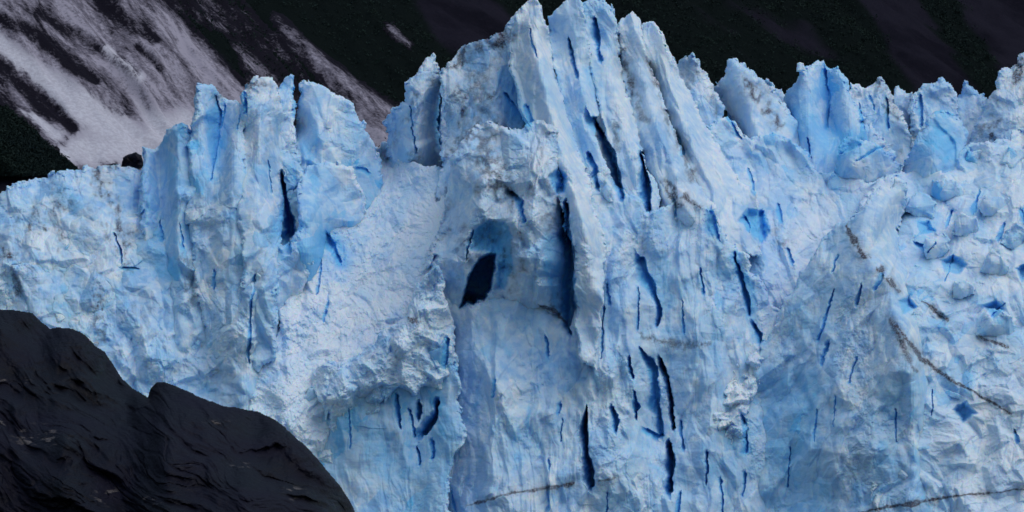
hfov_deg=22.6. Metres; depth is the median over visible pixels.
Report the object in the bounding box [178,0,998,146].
brush
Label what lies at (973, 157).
ice block
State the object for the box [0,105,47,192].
hill
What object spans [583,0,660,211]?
ice slab
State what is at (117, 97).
snow field
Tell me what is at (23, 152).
brush
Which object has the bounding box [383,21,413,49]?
snow patch
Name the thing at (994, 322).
ice block
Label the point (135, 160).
boulder
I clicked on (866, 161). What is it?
ice block
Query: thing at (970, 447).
ice cliff
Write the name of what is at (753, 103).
ice slab
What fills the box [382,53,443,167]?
ice pinnacle
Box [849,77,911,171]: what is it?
ice pinnacle
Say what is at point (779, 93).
ice pinnacle
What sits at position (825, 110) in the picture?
ice pinnacle
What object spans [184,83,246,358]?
ice pinnacle
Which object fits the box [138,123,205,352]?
ice pinnacle
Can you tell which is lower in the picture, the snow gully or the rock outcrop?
the rock outcrop
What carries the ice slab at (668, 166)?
on the ice cliff at (553, 423)
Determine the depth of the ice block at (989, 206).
532.16 m
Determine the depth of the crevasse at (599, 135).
590.33 m
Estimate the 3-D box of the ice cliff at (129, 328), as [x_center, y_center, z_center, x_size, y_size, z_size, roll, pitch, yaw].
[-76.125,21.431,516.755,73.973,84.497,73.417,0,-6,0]
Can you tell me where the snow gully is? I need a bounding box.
[269,11,400,147]
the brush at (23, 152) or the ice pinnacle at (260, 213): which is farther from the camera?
the brush at (23, 152)
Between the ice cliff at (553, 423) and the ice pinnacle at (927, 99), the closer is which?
the ice cliff at (553, 423)
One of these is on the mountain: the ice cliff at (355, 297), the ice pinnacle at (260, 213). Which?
the ice cliff at (355, 297)
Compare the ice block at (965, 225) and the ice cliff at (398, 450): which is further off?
the ice block at (965, 225)
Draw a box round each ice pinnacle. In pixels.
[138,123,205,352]
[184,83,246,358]
[236,75,287,371]
[278,75,303,193]
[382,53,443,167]
[677,52,724,125]
[769,82,784,101]
[784,60,894,172]
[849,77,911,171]
[893,85,912,129]
[907,77,960,148]
[957,80,986,144]
[969,52,1023,143]
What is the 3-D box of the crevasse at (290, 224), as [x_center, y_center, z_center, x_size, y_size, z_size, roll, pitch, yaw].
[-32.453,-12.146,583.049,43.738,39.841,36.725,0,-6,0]
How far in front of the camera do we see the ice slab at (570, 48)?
540.11 m
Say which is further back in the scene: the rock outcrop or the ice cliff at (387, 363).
the ice cliff at (387, 363)
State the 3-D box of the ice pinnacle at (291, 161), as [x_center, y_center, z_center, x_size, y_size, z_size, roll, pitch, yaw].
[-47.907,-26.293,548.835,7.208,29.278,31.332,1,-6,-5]
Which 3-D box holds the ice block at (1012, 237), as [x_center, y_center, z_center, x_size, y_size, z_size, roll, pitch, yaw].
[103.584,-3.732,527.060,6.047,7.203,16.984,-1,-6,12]
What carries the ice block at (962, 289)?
on the ice cliff at (970, 447)
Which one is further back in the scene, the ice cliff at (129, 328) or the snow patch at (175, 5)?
the snow patch at (175, 5)
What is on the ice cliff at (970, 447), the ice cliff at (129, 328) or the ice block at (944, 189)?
the ice block at (944, 189)
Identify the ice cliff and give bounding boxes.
[0,164,144,346]
[0,179,313,409]
[248,141,444,462]
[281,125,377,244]
[304,338,466,511]
[312,266,458,431]
[425,120,574,315]
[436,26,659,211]
[446,172,779,511]
[706,116,891,309]
[753,177,933,511]
[859,127,1023,511]
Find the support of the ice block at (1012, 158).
on the ice cliff at (970, 447)
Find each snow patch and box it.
[166,0,227,34]
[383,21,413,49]
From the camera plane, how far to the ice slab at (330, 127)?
547.09 m
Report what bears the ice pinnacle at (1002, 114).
on the ice cliff
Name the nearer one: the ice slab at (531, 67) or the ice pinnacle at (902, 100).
the ice slab at (531, 67)
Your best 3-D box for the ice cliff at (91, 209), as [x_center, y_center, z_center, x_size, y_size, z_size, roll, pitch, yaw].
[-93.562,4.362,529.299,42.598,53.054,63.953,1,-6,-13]
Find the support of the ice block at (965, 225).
on the ice cliff at (970, 447)
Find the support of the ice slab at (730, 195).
on the ice cliff at (553, 423)
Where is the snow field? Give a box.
[0,0,310,169]
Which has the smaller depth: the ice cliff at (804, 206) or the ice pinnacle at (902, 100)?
the ice cliff at (804, 206)
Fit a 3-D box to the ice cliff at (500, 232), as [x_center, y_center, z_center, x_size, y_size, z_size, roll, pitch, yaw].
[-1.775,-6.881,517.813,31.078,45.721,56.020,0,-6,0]
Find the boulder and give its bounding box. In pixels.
[121,152,142,169]
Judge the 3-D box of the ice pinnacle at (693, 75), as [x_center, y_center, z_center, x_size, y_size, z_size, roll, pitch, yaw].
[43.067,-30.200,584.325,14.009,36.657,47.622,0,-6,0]
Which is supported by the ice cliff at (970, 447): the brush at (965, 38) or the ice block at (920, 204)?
the ice block at (920, 204)
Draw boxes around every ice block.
[290,161,365,282]
[713,350,763,444]
[834,136,901,182]
[902,110,968,177]
[904,191,936,218]
[923,233,949,259]
[930,178,964,201]
[950,280,974,299]
[952,212,978,236]
[965,148,981,163]
[976,308,1015,336]
[979,195,1009,216]
[980,249,1008,275]
[1000,145,1023,168]
[1000,222,1023,249]
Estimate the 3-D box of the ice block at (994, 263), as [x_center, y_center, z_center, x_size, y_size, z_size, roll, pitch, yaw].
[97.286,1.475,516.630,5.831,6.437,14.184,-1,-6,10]
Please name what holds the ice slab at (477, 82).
on the ice cliff at (500, 232)
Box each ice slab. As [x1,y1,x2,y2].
[296,80,383,209]
[435,8,525,201]
[505,0,606,370]
[548,0,612,201]
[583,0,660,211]
[618,11,716,226]
[641,21,761,256]
[714,58,799,145]
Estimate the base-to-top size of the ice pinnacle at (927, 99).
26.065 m
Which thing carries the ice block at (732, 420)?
on the ice cliff at (553, 423)
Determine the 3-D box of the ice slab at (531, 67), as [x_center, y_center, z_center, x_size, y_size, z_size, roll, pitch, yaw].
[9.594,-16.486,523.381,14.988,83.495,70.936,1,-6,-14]
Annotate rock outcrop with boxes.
[0,309,354,511]
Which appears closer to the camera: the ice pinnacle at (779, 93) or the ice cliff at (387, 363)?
the ice cliff at (387, 363)
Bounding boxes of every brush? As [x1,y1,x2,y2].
[0,104,79,177]
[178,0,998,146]
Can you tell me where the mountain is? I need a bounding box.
[19,0,1023,121]
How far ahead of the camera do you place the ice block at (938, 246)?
517.02 m
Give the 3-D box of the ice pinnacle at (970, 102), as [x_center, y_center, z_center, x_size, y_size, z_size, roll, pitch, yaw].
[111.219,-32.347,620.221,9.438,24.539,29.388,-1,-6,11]
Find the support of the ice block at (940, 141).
on the ice cliff at (970, 447)
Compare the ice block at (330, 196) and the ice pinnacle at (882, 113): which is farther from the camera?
the ice pinnacle at (882, 113)

